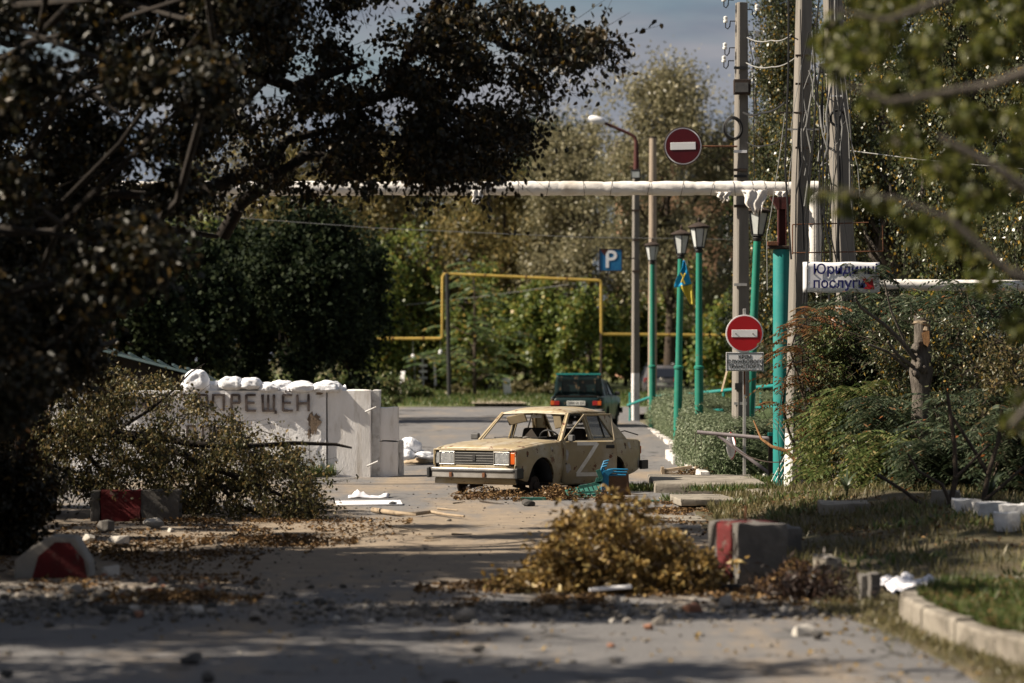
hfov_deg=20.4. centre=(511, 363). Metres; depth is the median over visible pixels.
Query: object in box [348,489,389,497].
white cloth
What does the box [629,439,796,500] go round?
grass
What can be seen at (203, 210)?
poplar tree
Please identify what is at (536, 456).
abandoned car
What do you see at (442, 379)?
thicket
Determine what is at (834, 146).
cable
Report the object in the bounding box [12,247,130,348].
linden tree
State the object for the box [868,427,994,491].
sumac bush
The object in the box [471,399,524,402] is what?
path
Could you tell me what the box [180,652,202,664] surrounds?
stone
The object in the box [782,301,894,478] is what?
sumac bush
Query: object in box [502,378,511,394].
concrete post
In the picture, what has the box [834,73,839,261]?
cable
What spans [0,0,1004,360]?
sky
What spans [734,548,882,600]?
dry conifer branch
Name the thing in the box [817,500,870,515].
pavement slab
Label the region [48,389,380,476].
roadblock wall
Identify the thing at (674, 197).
apartment block
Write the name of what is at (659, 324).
thicket
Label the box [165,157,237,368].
poplar tree
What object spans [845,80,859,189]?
cable
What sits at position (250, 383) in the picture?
sandbag
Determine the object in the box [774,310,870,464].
shrub
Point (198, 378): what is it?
sandbag
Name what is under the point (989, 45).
roadside tree
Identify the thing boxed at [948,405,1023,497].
sumac bush
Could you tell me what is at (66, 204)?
broad leaved tree
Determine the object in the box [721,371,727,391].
wooden slat
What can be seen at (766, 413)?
hedge
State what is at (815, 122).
cable
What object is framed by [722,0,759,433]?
utility pole
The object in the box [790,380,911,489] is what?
sumac bush
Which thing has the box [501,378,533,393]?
weed clump
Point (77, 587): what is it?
stone
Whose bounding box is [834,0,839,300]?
cable
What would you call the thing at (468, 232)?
cable
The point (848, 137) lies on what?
cable
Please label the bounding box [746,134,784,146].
cable
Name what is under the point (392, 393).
weed clump
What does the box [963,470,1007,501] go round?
iris clump
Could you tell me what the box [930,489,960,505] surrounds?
rubble block
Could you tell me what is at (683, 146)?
no entry sign
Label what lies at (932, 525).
leaf litter
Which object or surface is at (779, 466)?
cable
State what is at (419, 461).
sand heap
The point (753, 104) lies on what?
cable
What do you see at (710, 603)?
stone
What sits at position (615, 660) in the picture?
stone
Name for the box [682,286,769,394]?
thicket
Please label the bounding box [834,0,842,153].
cable
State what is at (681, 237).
park lantern
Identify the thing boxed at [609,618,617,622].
stone
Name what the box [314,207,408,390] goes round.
linden tree
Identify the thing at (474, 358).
young sumac tree
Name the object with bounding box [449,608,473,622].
stone
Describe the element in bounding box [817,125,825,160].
cable
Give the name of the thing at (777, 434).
cable
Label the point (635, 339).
street lamp
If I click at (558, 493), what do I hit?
leaf litter
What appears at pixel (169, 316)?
linden tree
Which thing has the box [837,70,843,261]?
cable
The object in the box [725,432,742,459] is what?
bent sign
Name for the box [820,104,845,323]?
cable
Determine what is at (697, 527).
pavement slab
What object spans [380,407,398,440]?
concrete block
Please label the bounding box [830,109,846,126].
cable coil
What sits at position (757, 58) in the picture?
cable
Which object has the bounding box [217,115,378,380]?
poplar tree
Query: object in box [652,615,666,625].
stone
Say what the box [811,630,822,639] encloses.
stone
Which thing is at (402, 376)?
leaning post
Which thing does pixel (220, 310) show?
linden tree
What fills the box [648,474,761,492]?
pavement slab
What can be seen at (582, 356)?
thicket
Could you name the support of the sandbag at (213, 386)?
on the roadblock wall
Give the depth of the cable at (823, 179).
45.04 m
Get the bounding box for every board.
[589,584,631,591]
[803,262,879,292]
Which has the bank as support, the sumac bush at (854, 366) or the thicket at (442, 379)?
the sumac bush at (854, 366)
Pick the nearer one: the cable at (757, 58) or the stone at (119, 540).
the stone at (119, 540)
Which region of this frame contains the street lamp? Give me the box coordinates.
[588,115,640,421]
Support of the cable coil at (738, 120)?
hanging from the utility pole at (741, 87)
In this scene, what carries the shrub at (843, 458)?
on the bank
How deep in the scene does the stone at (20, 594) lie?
24.90 m
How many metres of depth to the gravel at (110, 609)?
24.35 m
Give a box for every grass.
[275,462,340,476]
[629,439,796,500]
[807,593,1023,682]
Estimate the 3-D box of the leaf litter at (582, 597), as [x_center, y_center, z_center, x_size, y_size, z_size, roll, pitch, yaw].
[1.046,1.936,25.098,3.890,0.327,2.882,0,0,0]
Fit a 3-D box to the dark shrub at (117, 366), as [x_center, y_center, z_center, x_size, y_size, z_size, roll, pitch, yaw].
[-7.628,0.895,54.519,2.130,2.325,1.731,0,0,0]
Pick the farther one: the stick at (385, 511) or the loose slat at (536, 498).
the loose slat at (536, 498)
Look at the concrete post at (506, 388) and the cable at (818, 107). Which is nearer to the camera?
the cable at (818, 107)
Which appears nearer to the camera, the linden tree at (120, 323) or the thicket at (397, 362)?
the linden tree at (120, 323)
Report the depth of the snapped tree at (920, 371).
40.07 m
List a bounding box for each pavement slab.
[643,524,701,530]
[645,515,707,523]
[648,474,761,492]
[669,494,734,506]
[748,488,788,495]
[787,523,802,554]
[813,553,839,576]
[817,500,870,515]
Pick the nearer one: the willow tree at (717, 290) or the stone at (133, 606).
the stone at (133, 606)
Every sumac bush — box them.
[745,305,858,486]
[777,408,835,488]
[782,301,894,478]
[786,293,938,423]
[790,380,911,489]
[816,427,933,491]
[818,263,927,371]
[827,389,979,461]
[857,294,1003,425]
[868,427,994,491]
[888,388,1021,490]
[919,279,1023,428]
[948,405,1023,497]
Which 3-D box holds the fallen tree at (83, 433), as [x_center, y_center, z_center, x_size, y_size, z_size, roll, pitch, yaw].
[-4.620,1.071,38.725,5.012,2.963,4.978,0,0,0]
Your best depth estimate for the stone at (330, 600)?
24.26 m
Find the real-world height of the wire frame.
0.513 m
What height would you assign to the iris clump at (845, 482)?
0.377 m
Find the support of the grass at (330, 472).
on the road
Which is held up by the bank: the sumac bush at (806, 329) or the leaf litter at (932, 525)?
the sumac bush at (806, 329)
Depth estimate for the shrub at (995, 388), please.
37.81 m
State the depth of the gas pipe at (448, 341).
135.94 m
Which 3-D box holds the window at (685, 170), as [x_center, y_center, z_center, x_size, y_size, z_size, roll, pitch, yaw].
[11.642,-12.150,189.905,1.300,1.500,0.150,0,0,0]
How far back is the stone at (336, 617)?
22.68 m
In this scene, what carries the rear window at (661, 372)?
in the parked estate
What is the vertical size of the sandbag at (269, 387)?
0.174 m
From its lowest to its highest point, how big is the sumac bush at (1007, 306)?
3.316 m
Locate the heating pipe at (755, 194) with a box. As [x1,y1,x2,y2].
[122,181,1023,294]
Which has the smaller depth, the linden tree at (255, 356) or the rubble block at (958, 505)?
the rubble block at (958, 505)
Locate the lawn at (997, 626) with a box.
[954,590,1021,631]
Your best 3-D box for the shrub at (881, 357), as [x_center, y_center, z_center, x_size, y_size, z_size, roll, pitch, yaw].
[5.566,0.653,41.948,1.629,2.816,2.192,0,0,0]
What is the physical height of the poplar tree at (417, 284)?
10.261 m
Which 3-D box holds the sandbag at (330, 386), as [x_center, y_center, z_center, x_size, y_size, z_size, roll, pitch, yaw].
[-3.356,0.422,51.486,0.670,0.241,0.558,0,0,0]
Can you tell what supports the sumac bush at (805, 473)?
on the bank
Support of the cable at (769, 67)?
attached to the utility pole at (805, 6)
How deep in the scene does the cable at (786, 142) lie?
44.99 m
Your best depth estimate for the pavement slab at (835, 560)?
26.93 m
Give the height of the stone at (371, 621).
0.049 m
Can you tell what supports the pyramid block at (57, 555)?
on the ground at (642, 420)
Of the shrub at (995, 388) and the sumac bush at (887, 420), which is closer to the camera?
the shrub at (995, 388)
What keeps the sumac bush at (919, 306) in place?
on the bank
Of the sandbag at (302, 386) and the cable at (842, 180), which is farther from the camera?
the sandbag at (302, 386)
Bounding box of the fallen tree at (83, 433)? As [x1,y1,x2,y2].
[15,362,358,522]
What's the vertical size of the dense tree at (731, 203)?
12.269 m
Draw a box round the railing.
[627,384,772,430]
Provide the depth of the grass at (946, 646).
21.07 m
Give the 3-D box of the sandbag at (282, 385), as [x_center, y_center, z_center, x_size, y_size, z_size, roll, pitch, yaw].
[-4.147,0.427,51.635,0.617,0.246,0.542,0,0,0]
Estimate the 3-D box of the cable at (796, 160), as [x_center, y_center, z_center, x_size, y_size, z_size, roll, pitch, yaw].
[4.533,-2.875,45.050,0.129,5.471,0.015,0,0,0]
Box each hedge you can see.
[644,386,731,438]
[669,410,772,476]
[731,390,772,421]
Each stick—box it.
[371,507,464,516]
[437,507,457,510]
[479,500,502,503]
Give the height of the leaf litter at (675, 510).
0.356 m
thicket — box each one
[342,313,421,388]
[403,246,493,389]
[417,301,488,389]
[422,254,523,390]
[465,218,583,382]
[466,275,597,388]
[531,349,585,386]
[546,274,640,389]
[597,289,665,385]
[631,299,693,383]
[640,254,725,386]
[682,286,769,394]
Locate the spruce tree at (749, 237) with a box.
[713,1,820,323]
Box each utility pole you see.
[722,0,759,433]
[780,0,818,484]
[818,0,857,344]
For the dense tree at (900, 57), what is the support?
on the ground at (642, 420)
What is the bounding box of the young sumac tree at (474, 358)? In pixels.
[402,262,536,394]
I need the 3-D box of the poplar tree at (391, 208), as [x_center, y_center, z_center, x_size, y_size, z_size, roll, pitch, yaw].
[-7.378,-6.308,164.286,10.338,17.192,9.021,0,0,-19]
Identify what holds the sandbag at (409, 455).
on the road
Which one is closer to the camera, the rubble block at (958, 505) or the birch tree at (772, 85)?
the rubble block at (958, 505)
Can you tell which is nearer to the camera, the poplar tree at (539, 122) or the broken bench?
the broken bench
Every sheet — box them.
[335,500,401,504]
[881,571,938,594]
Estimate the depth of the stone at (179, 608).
23.52 m
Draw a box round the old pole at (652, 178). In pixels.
[648,136,656,408]
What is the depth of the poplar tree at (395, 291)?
149.09 m
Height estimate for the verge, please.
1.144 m
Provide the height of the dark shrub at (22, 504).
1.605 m
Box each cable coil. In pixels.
[723,116,742,140]
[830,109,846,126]
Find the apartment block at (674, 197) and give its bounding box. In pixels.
[610,141,772,378]
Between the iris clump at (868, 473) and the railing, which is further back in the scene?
the railing
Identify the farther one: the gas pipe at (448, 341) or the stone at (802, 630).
the gas pipe at (448, 341)
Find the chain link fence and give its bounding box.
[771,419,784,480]
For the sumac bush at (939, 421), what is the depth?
38.45 m
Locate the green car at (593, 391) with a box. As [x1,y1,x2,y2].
[550,373,622,424]
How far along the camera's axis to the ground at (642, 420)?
137.65 m
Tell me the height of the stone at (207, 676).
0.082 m
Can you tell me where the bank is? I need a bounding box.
[694,483,1023,682]
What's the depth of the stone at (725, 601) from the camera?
23.76 m
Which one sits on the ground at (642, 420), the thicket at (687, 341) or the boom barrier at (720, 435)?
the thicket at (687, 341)
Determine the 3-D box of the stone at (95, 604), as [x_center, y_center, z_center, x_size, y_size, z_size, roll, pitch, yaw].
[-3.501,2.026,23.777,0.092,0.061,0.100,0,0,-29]
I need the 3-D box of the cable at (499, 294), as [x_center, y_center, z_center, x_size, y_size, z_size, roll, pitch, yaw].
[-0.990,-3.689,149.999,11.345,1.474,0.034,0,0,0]
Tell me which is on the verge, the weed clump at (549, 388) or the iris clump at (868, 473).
the weed clump at (549, 388)
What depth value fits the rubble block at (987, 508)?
31.53 m
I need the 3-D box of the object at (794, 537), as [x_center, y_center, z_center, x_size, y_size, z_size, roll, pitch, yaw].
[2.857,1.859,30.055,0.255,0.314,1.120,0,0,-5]
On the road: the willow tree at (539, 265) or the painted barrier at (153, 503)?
the painted barrier at (153, 503)
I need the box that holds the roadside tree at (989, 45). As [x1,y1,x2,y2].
[806,0,1023,436]
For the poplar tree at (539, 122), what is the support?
on the ground at (642, 420)
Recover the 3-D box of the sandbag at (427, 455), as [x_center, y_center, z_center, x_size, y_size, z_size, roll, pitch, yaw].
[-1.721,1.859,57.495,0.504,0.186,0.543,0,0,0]
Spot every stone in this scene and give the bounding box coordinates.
[0,669,12,677]
[15,591,25,597]
[35,582,44,587]
[66,583,82,592]
[83,534,94,542]
[88,609,98,614]
[89,602,99,607]
[96,520,114,532]
[101,565,119,576]
[107,535,128,546]
[117,615,129,621]
[128,605,139,608]
[134,611,143,617]
[143,518,163,527]
[149,577,157,583]
[172,605,183,610]
[175,611,183,616]
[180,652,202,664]
[187,605,203,614]
[201,671,214,682]
[204,608,216,614]
[205,601,216,607]
[248,610,261,620]
[313,597,326,604]
[327,598,335,603]
[332,615,340,620]
[367,619,375,623]
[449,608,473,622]
[471,644,484,651]
[543,605,560,616]
[592,606,601,610]
[607,643,615,647]
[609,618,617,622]
[609,657,622,663]
[610,595,619,601]
[623,617,630,623]
[643,623,653,629]
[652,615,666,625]
[658,608,666,612]
[682,603,702,612]
[687,596,698,602]
[707,601,715,606]
[719,595,731,607]
[779,606,788,611]
[792,624,813,636]
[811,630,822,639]
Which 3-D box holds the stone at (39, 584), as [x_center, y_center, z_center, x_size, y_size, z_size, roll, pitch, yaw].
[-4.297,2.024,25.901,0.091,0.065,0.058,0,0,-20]
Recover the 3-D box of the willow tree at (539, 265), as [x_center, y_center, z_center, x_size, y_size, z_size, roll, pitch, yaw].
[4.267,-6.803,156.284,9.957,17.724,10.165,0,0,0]
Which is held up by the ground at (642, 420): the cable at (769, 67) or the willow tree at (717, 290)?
the willow tree at (717, 290)
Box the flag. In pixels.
[674,259,695,307]
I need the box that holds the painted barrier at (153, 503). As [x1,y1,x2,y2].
[90,488,181,520]
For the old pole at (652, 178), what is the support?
on the ground at (642, 420)
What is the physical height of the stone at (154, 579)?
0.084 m
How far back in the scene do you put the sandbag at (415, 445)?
57.59 m
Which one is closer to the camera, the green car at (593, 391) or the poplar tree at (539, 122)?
the green car at (593, 391)
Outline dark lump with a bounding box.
[522,499,534,505]
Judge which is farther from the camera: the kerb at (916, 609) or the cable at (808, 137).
the cable at (808, 137)
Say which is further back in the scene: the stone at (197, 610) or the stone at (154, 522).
the stone at (154, 522)
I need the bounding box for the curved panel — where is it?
[608,474,629,494]
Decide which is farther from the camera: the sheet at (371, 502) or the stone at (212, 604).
the sheet at (371, 502)
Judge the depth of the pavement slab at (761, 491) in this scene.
43.05 m
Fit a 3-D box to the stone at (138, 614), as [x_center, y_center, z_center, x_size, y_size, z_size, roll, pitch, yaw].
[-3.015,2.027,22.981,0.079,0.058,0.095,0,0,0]
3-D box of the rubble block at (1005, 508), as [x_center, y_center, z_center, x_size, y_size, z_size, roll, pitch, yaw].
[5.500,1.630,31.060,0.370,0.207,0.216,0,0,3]
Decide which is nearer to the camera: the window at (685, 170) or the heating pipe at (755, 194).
the heating pipe at (755, 194)
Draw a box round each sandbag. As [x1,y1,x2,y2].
[180,368,209,392]
[208,380,222,390]
[215,376,241,390]
[227,389,255,390]
[240,377,263,389]
[256,383,279,391]
[272,380,291,390]
[287,381,314,392]
[313,380,343,393]
[402,437,423,452]
[404,449,415,459]
[415,451,433,459]
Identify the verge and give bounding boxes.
[214,374,771,406]
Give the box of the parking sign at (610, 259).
[599,249,633,277]
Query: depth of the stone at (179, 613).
22.96 m
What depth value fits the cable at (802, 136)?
44.89 m
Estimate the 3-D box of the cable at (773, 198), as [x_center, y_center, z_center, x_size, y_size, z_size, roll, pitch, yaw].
[4.175,-2.565,45.000,0.303,2.809,0.011,0,0,0]
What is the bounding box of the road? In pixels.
[0,407,976,682]
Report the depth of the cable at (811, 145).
44.94 m
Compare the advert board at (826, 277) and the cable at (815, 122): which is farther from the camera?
the cable at (815, 122)
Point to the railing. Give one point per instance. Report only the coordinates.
(710, 391)
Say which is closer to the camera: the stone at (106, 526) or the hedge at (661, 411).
the stone at (106, 526)
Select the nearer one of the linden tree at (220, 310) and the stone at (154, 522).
the stone at (154, 522)
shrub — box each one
[0,439,78,555]
[13,409,56,515]
[92,353,164,389]
[138,367,180,389]
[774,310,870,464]
[815,422,878,487]
[842,312,938,454]
[888,292,1015,435]
[951,324,1023,481]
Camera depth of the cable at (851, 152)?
44.94 m
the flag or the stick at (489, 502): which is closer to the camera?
the stick at (489, 502)
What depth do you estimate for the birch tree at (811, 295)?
63.83 m
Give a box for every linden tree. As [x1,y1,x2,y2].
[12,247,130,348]
[101,216,204,371]
[135,220,258,377]
[189,211,289,381]
[224,195,390,385]
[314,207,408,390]
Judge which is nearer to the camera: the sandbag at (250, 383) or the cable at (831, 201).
the cable at (831, 201)
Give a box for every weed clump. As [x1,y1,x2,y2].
[216,364,281,381]
[275,372,315,381]
[315,365,382,406]
[364,364,417,406]
[398,379,435,400]
[444,383,472,394]
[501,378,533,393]
[523,381,554,395]
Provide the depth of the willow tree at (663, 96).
148.53 m
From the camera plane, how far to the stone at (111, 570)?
27.31 m
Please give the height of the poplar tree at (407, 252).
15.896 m
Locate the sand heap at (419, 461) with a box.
[404,458,433,463]
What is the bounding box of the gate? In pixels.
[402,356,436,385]
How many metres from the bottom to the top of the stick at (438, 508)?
0.032 m
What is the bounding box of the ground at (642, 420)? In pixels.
[185,361,959,438]
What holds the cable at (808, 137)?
hanging from the utility pole at (805, 6)
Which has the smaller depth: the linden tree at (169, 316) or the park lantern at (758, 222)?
the park lantern at (758, 222)
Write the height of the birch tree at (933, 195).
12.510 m
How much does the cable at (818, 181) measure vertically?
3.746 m
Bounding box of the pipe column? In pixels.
[767,197,790,484]
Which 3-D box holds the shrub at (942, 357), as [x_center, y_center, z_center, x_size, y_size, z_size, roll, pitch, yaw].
[6.373,0.498,40.584,1.815,3.125,2.520,0,0,21]
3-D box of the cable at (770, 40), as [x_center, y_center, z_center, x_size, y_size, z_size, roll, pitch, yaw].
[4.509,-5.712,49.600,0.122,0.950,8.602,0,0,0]
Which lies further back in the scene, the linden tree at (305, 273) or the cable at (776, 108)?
the linden tree at (305, 273)
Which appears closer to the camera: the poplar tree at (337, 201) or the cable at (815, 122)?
the cable at (815, 122)
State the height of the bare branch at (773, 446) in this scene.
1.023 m
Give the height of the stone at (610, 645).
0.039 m
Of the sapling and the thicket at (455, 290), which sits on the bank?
the sapling
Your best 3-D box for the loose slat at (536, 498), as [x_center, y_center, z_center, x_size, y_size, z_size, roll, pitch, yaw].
[0.320,2.030,42.600,0.383,0.050,0.100,0,0,0]
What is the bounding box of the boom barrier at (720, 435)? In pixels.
[695,430,772,476]
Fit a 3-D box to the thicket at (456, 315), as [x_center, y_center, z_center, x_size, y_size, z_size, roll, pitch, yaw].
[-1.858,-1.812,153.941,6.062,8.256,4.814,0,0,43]
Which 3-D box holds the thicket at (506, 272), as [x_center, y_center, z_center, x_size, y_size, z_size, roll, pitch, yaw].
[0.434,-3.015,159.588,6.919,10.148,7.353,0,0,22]
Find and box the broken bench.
[565,460,627,497]
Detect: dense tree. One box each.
[708,169,868,400]
[729,36,939,372]
[850,15,993,333]
[876,19,1023,364]
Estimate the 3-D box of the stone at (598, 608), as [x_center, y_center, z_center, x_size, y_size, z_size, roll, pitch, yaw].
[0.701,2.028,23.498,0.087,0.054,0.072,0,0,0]
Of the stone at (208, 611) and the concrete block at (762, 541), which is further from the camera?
the concrete block at (762, 541)
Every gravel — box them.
[0,523,524,628]
[50,536,898,630]
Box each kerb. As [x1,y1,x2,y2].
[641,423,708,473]
[899,575,1023,666]
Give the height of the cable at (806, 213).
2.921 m
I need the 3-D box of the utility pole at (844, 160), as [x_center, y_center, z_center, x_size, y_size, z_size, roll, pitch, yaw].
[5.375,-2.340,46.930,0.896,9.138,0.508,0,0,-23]
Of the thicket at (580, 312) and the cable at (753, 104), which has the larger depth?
the thicket at (580, 312)
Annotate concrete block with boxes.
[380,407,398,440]
[380,441,398,476]
[399,440,403,475]
[709,506,786,584]
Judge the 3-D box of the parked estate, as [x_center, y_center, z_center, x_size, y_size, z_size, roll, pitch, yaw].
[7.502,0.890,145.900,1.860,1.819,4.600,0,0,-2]
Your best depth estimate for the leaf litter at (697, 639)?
20.77 m
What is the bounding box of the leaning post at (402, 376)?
[399,371,404,390]
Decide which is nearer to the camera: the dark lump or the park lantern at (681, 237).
the dark lump
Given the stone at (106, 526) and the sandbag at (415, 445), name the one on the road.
the stone at (106, 526)
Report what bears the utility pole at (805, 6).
on the bank
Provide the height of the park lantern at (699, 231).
5.418 m
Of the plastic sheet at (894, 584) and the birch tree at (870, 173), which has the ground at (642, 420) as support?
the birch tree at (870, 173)
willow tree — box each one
[417,163,597,388]
[507,76,662,361]
[561,35,755,365]
[657,102,772,380]
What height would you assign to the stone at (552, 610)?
0.103 m
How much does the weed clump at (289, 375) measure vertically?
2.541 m
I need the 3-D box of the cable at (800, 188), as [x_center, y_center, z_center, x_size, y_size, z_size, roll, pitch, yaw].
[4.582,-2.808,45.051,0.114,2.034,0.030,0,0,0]
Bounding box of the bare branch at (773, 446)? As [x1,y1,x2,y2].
[753,420,818,483]
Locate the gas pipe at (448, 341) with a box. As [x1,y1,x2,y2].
[377,273,725,406]
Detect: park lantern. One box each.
[644,239,660,427]
[671,225,690,438]
[688,217,709,413]
[749,207,770,434]
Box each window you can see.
[657,368,674,376]
[677,170,694,180]
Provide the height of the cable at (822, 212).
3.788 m
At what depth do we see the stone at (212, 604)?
23.75 m
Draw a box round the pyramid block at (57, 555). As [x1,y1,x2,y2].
[14,533,94,577]
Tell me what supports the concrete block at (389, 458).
on the road
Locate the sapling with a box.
[877,392,1023,507]
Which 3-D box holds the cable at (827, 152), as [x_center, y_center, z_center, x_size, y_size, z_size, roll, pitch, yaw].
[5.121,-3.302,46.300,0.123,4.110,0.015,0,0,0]
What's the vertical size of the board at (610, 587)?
0.055 m
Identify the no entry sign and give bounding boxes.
[664,127,736,170]
[726,309,763,474]
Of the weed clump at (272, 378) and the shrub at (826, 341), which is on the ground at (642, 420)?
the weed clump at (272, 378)
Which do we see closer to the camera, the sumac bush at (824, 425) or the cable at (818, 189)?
the sumac bush at (824, 425)
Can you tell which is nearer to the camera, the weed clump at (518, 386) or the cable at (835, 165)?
the cable at (835, 165)
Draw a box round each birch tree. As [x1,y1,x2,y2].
[705,0,822,371]
[748,78,879,365]
[810,0,956,313]
[880,0,1023,334]
[958,0,1023,310]
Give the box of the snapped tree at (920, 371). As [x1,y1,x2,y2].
[854,280,932,439]
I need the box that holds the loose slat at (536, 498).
[521,497,545,499]
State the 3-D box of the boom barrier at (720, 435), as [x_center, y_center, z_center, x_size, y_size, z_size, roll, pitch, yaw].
[3.794,1.597,48.592,1.366,0.906,0.100,0,0,18]
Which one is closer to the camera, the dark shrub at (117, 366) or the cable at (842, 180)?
the cable at (842, 180)
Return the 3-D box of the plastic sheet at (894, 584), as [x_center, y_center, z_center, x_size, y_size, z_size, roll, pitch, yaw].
[3.570,1.946,25.222,0.572,0.112,1.302,0,0,0]
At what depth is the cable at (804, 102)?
44.99 m
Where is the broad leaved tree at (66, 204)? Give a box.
[0,0,663,459]
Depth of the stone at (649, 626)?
21.87 m
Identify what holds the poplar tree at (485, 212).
on the ground at (642, 420)
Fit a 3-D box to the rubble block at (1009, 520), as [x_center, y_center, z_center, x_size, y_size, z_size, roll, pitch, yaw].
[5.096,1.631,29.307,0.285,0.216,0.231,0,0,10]
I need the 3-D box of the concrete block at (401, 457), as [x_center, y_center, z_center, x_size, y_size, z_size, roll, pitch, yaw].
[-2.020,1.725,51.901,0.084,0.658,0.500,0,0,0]
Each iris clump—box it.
[825,469,859,495]
[851,462,883,481]
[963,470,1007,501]
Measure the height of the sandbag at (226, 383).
0.276 m
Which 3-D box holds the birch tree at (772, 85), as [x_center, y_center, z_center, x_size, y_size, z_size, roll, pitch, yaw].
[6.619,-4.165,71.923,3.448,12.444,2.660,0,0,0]
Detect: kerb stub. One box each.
[858,574,867,599]
[867,571,880,600]
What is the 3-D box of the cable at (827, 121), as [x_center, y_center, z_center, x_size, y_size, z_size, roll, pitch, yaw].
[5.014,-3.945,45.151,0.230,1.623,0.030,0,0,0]
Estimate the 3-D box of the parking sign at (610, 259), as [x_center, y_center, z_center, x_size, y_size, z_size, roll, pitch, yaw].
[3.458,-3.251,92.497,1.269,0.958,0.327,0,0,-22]
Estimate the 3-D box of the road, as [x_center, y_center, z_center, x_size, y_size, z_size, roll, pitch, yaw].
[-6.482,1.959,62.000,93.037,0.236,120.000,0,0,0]
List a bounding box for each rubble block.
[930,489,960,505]
[951,498,979,513]
[973,501,1010,517]
[993,511,1020,532]
[998,503,1023,517]
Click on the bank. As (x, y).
(990, 538)
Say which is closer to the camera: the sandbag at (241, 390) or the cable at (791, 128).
the cable at (791, 128)
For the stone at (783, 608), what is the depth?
23.48 m
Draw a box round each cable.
[203,215,732,239]
[390,282,584,306]
[732,445,783,462]
[743,101,785,115]
[746,58,793,67]
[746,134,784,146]
[747,27,754,180]
[747,31,761,78]
[747,34,791,41]
[766,114,784,289]
[777,386,783,485]
[778,442,791,485]
[784,0,791,258]
[788,67,800,187]
[795,9,801,340]
[795,32,808,226]
[798,122,804,249]
[801,0,818,367]
[801,47,812,151]
[804,60,813,205]
[804,127,809,310]
[808,70,827,147]
[809,67,820,185]
[811,55,816,323]
[813,25,823,250]
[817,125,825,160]
[817,144,827,294]
[818,71,822,254]
[820,99,823,323]
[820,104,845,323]
[821,77,831,305]
[821,85,831,165]
[823,35,829,261]
[824,0,829,212]
[827,141,839,243]
[829,16,853,313]
[831,84,836,226]
[831,101,835,234]
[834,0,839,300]
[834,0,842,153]
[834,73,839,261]
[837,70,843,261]
[841,82,851,204]
[843,0,860,316]
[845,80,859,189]
[850,150,982,165]
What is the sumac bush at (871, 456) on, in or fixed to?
on the bank
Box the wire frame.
[792,222,883,253]
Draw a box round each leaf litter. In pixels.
[0,515,420,605]
[0,593,989,682]
[409,557,854,609]
[428,483,631,502]
[625,464,838,525]
[632,488,1023,556]
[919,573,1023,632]
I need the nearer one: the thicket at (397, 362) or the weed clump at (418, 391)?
the weed clump at (418, 391)
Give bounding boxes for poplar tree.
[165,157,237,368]
[166,138,280,380]
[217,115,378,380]
[292,132,417,373]
[304,117,468,381]
[336,238,421,376]
[368,195,494,289]
[369,215,461,382]
[422,148,533,382]
[511,97,624,267]
[513,87,576,372]
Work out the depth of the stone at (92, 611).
23.17 m
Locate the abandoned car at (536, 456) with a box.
[427,406,647,492]
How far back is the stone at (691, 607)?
23.35 m
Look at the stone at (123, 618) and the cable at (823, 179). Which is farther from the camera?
the cable at (823, 179)
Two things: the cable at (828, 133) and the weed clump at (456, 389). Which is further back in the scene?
the weed clump at (456, 389)
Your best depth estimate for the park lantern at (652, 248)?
86.93 m
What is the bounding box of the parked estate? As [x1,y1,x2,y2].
[640,363,674,392]
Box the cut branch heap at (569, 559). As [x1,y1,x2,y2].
[478,484,749,596]
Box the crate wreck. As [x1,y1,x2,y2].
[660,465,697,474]
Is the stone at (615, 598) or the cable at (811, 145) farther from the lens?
the cable at (811, 145)

